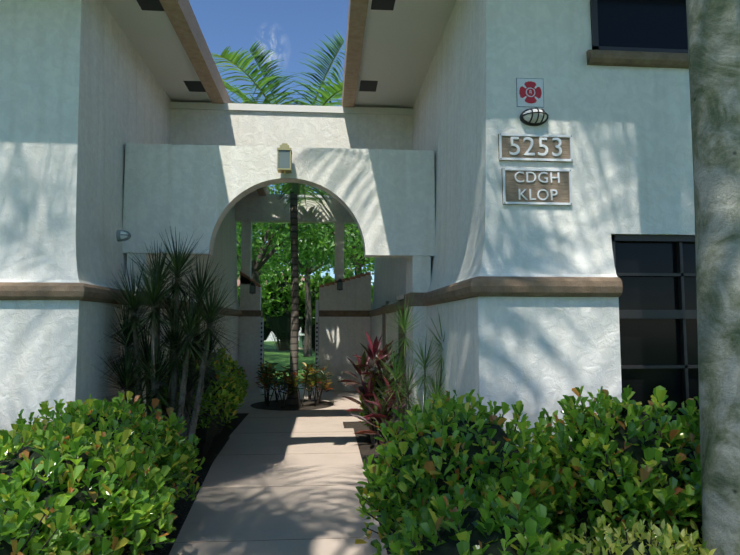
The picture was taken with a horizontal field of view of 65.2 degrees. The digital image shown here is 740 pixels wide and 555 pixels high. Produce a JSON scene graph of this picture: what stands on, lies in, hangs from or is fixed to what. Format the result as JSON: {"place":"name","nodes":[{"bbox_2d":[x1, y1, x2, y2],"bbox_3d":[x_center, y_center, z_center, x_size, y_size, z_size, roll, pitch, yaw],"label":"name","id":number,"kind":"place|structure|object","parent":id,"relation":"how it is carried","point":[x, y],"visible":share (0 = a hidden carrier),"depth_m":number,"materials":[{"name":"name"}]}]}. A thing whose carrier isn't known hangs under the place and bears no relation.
{"place":"outdoors","nodes":[
{"label":"outdoors","id":0,"kind":"place"},
{"bbox_2d":[153,384,387,554],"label":"walkway","id":1,"kind":"structure","parent":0,"point":[289,507],"depth_m":5.83,"materials":[{"name":"concrete"}]},
{"bbox_2d":[250,399,333,410],"bbox_3d":[-1.612,2.644,12.031,1.720,0.001,1.720,0,-5,-4],"label":"planting bed","id":2,"kind":"object","parent":1,"relation":"on","point":[274,405],"visible":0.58,"depth_m":11.89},
{"bbox_2d":[211,30,345,404],"bbox_3d":[-1.598,-1.164,12.410,4.895,7.692,5.475,0,-5,-4],"label":"courtyard palm","id":3,"kind":"object","parent":2,"relation":"on","point":[336,91],"depth_m":12.01,"materials":[{"name":"green plant"}]},
{"bbox_2d":[255,360,333,408],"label":"croton plants","id":4,"kind":"object","parent":2,"relation":"on","point":[266,378],"visible":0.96,"depth_m":11.80,"materials":[{"name":"green plant"}]},
{"bbox_2d":[256,26,289,68],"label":"cloud","id":5,"kind":"structure","parent":0,"point":[272,55],"depth_m":1508.42,"materials":[{"name":"white"}]},
{"bbox_2d":[237,273,310,340],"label":"building","id":6,"kind":"structure","parent":0,"point":[270,338],"depth_m":60.54,"materials":[{"name":"white paint"}]},
{"bbox_2d":[123,143,434,257],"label":"arch wall","id":7,"kind":"structure","parent":0,"point":[385,198],"depth_m":6.60,"materials":[{"name":"white paint"}]},
{"bbox_2d":[277,143,291,174],"bbox_3d":[-0.957,-1.325,6.481,0.160,0.344,0.160,0,-5,-4],"label":"wall lantern","id":8,"kind":"object","parent":7,"relation":"attached to","point":[284,158],"visible":1,"depth_m":6.41,"materials":[{"name":"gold metal"}]},
{"bbox_2d":[189,0,373,284],"label":"sky","id":9,"kind":"structure","parent":0,"point":[235,24],"materials":[{"name":"blue"}]},
{"bbox_2d":[263,341,318,384],"bbox_3d":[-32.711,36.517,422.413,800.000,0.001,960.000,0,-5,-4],"label":"lawn","id":10,"kind":"structure","parent":0,"point":[272,354],"depth_m":28.95,"materials":[{"name":"green plant"}]},
{"bbox_2d":[0,0,241,432],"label":"building walls","id":11,"kind":"structure","parent":10,"relation":"on","point":[84,99],"depth_m":5.33,"materials":[{"name":"white paint"}]},
{"bbox_2d":[116,230,130,241],"bbox_3d":[-2.439,-0.417,5.749,0.126,0.120,0.120,0,-5,-4],"label":"bulkhead light","id":12,"kind":"object","parent":11,"relation":"attached to","point":[123,235],"visible":1,"depth_m":5.71,"materials":[{"name":"grey metal"}]},
{"bbox_2d":[102,0,455,195],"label":"roofs","id":13,"kind":"structure","parent":11,"relation":"on","point":[391,47],"depth_m":6.97,"materials":[{"name":"white paint"}]},
{"bbox_2d":[123,413,404,546],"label":"planting bed mulch","id":14,"kind":"object","parent":10,"relation":"on","point":[221,439],"depth_m":8.41,"materials":[{"name":"brown soil"}]},
{"bbox_2d":[0,391,204,554],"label":"hedge","id":15,"kind":"object","parent":14,"relation":"on","point":[78,477],"visible":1,"depth_m":3.23,"materials":[{"name":"green plant"}]},
{"bbox_2d":[94,226,253,494],"bbox_3d":[-2.031,0.799,5.792,1.820,2.714,1.345,0,-5,-4],"label":"dracaena","id":16,"kind":"object","parent":14,"relation":"on","point":[153,360],"visible":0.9,"depth_m":5.72,"materials":[{"name":"green plant"}]},
{"bbox_2d":[160,346,248,457],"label":"shrubs","id":17,"kind":"object","parent":14,"relation":"on","point":[230,400],"visible":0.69,"depth_m":7.28,"materials":[{"name":"green plant"}]},
{"bbox_2d":[123,455,396,554],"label":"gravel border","id":18,"kind":"object","parent":14,"relation":"on","point":[182,507],"visible":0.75,"depth_m":5.15,"materials":[{"name":"gravel"}]},
{"bbox_2d":[126,253,430,423],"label":"pillars","id":19,"kind":"structure","parent":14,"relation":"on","point":[418,273],"depth_m":6.61,"materials":[{"name":"white paint"}]},
{"bbox_2d":[338,331,404,444],"bbox_3d":[0.107,1.540,8.161,1.161,1.604,1.245,0,-5,-4],"label":"red cordyline","id":20,"kind":"object","parent":14,"relation":"on","point":[363,364],"visible":0.83,"depth_m":8.12,"materials":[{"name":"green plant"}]},
{"bbox_2d":[358,370,402,442],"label":"shrubs","id":21,"kind":"object","parent":14,"relation":"on","point":[375,422],"visible":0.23,"depth_m":8.04,"materials":[{"name":"red plant"}]},
{"bbox_2d":[350,375,411,456],"bbox_3d":[0.175,1.683,6.799,0.800,1.094,0.868,4,-6,-39],"label":"red cordyline","id":22,"kind":"object","parent":14,"relation":"on","point":[378,416],"visible":0.52,"depth_m":6.81,"materials":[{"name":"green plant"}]},
{"bbox_2d":[371,287,445,441],"bbox_3d":[0.502,1.114,5.649,1.157,2.040,1.001,-1,-5,12],"label":"dracaena","id":23,"kind":"object","parent":14,"relation":"on","point":[407,380],"visible":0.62,"depth_m":5.67,"materials":[{"name":"green plant"}]},
{"bbox_2d":[355,385,701,554],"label":"hedge","id":24,"kind":"object","parent":14,"relation":"on","point":[458,477],"visible":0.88,"depth_m":3.27,"materials":[{"name":"green plant"}]},
{"bbox_2d":[558,511,715,554],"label":"variegated shrub","id":25,"kind":"object","parent":14,"relation":"on","point":[610,542],"visible":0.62,"depth_m":2.77,"materials":[{"name":"green plant"}]},
{"bbox_2d":[236,184,316,283],"bbox_3d":[-7.148,-0.823,26.264,9.317,9.341,9.482,3,-5,-30],"label":"tree","id":26,"kind":"object","parent":10,"relation":"on","point":[270,263],"visible":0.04,"depth_m":26.74,"materials":[{"name":"green plant"}]},
{"bbox_2d":[237,224,330,282],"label":"tree","id":27,"kind":"object","parent":10,"relation":"on","point":[320,271],"depth_m":40.40,"materials":[{"name":"green plant"}]},
{"bbox_2d":[236,183,363,369],"bbox_3d":[-3.949,-0.576,20.580,7.830,7.883,8.175,0,-5,-4],"label":"tree","id":28,"kind":"object","parent":10,"relation":"on","point":[260,258],"visible":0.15,"depth_m":20.36,"materials":[{"name":"green plant"}]},
{"bbox_2d":[298,335,304,348],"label":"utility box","id":29,"kind":"object","parent":10,"relation":"on","point":[301,341],"visible":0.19,"depth_m":40.67,"materials":[{"name":"green"}]},
{"bbox_2d":[237,266,373,350],"bbox_3d":[-3.308,1.956,37.295,21.402,5.568,5.286,0,-5,-4],"label":"hedge","id":30,"kind":"object","parent":10,"relation":"on","point":[276,302],"visible":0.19,"depth_m":35.43,"materials":[{"name":"green plant"}]},
{"bbox_2d":[237,185,373,355],"bbox_3d":[-3.166,-0.672,31.209,9.471,9.830,10.050,0,-5,-4],"label":"tree","id":31,"kind":"object","parent":10,"relation":"on","point":[308,336],"visible":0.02,"depth_m":31.11,"materials":[{"name":"green plant"}]},
{"bbox_2d":[237,183,374,277],"bbox_3d":[-0.902,-0.702,23.788,9.384,8.684,9.240,0,-5,-4],"label":"tree","id":32,"kind":"object","parent":10,"relation":"on","point":[356,257],"visible":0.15,"depth_m":23.15,"materials":[{"name":"green plant"}]},
{"bbox_2d":[271,225,374,277],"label":"tree","id":33,"kind":"object","parent":10,"relation":"on","point":[333,264],"visible":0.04,"depth_m":44.86,"materials":[{"name":"green plant"}]},
{"bbox_2d":[331,224,374,279],"bbox_3d":[2.509,-0.725,20.327,7.749,8.164,8.037,0,-5,-4],"label":"tree","id":34,"kind":"object","parent":10,"relation":"on","point":[371,259],"depth_m":21.47,"materials":[{"name":"green plant"}]},
{"bbox_2d":[368,0,694,527],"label":"building walls","id":35,"kind":"structure","parent":10,"relation":"on","point":[522,301],"depth_m":4.70,"materials":[{"name":"white paint"}]},
{"bbox_2d":[170,101,413,149],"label":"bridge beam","id":36,"kind":"structure","parent":35,"relation":"attached to","point":[239,124],"depth_m":8.69,"materials":[{"name":"beige paint"}]},
{"bbox_2d":[235,194,370,391],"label":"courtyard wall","id":37,"kind":"structure","parent":35,"relation":"attached to","point":[342,321],"depth_m":14.69,"materials":[{"name":"beige paint"}]},
{"bbox_2d":[337,279,342,290],"bbox_3d":[-0.764,0.191,14.643,0.141,0.302,0.141,0,-5,-4],"label":"wall lantern","id":38,"kind":"object","parent":37,"relation":"attached to","point":[339,284],"visible":1,"depth_m":14.58,"materials":[{"name":"black metal"}]},
{"bbox_3d":[-2.942,0.134,14.537,0.014,0.048,0.128,0,-5,-4],"label":"lantern bracket","id":39,"kind":"object","parent":37,"relation":"attached to","visible":0},
{"bbox_2d":[250,282,255,294],"bbox_3d":[-2.937,0.277,14.469,0.141,0.302,0.141,0,-5,-4],"label":"wall lantern","id":40,"kind":"object","parent":39,"relation":"attached to","point":[252,288],"visible":1,"depth_m":14.41,"materials":[{"name":"black metal"}]},
{"bbox_2d":[381,294,405,436],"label":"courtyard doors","id":41,"kind":"structure","parent":35,"relation":"attached to","point":[384,330],"depth_m":9.16,"materials":[{"name":"grey"}]},
{"bbox_2d":[516,78,543,107],"bbox_3d":[1.302,-1.502,4.697,0.227,0.244,0.022,0,-5,-4],"label":"fire department sign","id":42,"kind":"object","parent":35,"relation":"attached to","point":[529,92],"visible":1,"depth_m":4.69,"materials":[{"name":"white metal"}]},
{"bbox_2d":[519,108,548,125],"bbox_3d":[1.327,-1.298,4.618,0.230,0.140,0.126,0,-5,-4],"label":"bulkhead light","id":43,"kind":"object","parent":35,"relation":"attached to","point":[535,116],"visible":0.96,"depth_m":4.61,"materials":[{"name":"white glass"}]},
{"bbox_2d":[498,133,572,161],"bbox_3d":[1.329,-1.040,4.642,0.600,0.215,0.044,0,-5,-4],"label":"address plaque","id":44,"kind":"object","parent":35,"relation":"attached to","point":[536,147],"visible":1,"depth_m":4.63,"materials":[{"name":"brown metal"},{"name":"brown painted metal"}]},
{"bbox_2d":[501,168,571,205],"bbox_3d":[1.329,-0.722,4.606,0.560,0.290,0.044,0,-5,-4],"label":"unit letter sign","id":45,"kind":"object","parent":35,"relation":"attached to","point":[528,186],"visible":1,"depth_m":4.59,"materials":[{"name":"brown metal"},{"name":"brown painted metal"}]},
{"bbox_2d":[586,49,688,68],"bbox_3d":[2.782,-1.800,4.911,2.000,0.120,0.280,0,-5,-4],"label":"window sill","id":46,"kind":"structure","parent":35,"relation":"on","point":[636,59],"depth_m":4.74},
{"bbox_2d":[590,0,698,423],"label":"windows","id":47,"kind":"structure","parent":35,"relation":"in","point":[656,274],"depth_m":4.71,"materials":[{"name":"black glass"}]},
{"bbox_2d":[686,0,739,554],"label":"royal palm","id":48,"kind":"object","parent":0,"point":[713,30],"visible":1,"depth_m":2.87,"materials":[{"name":"grey plant"}]}
]}

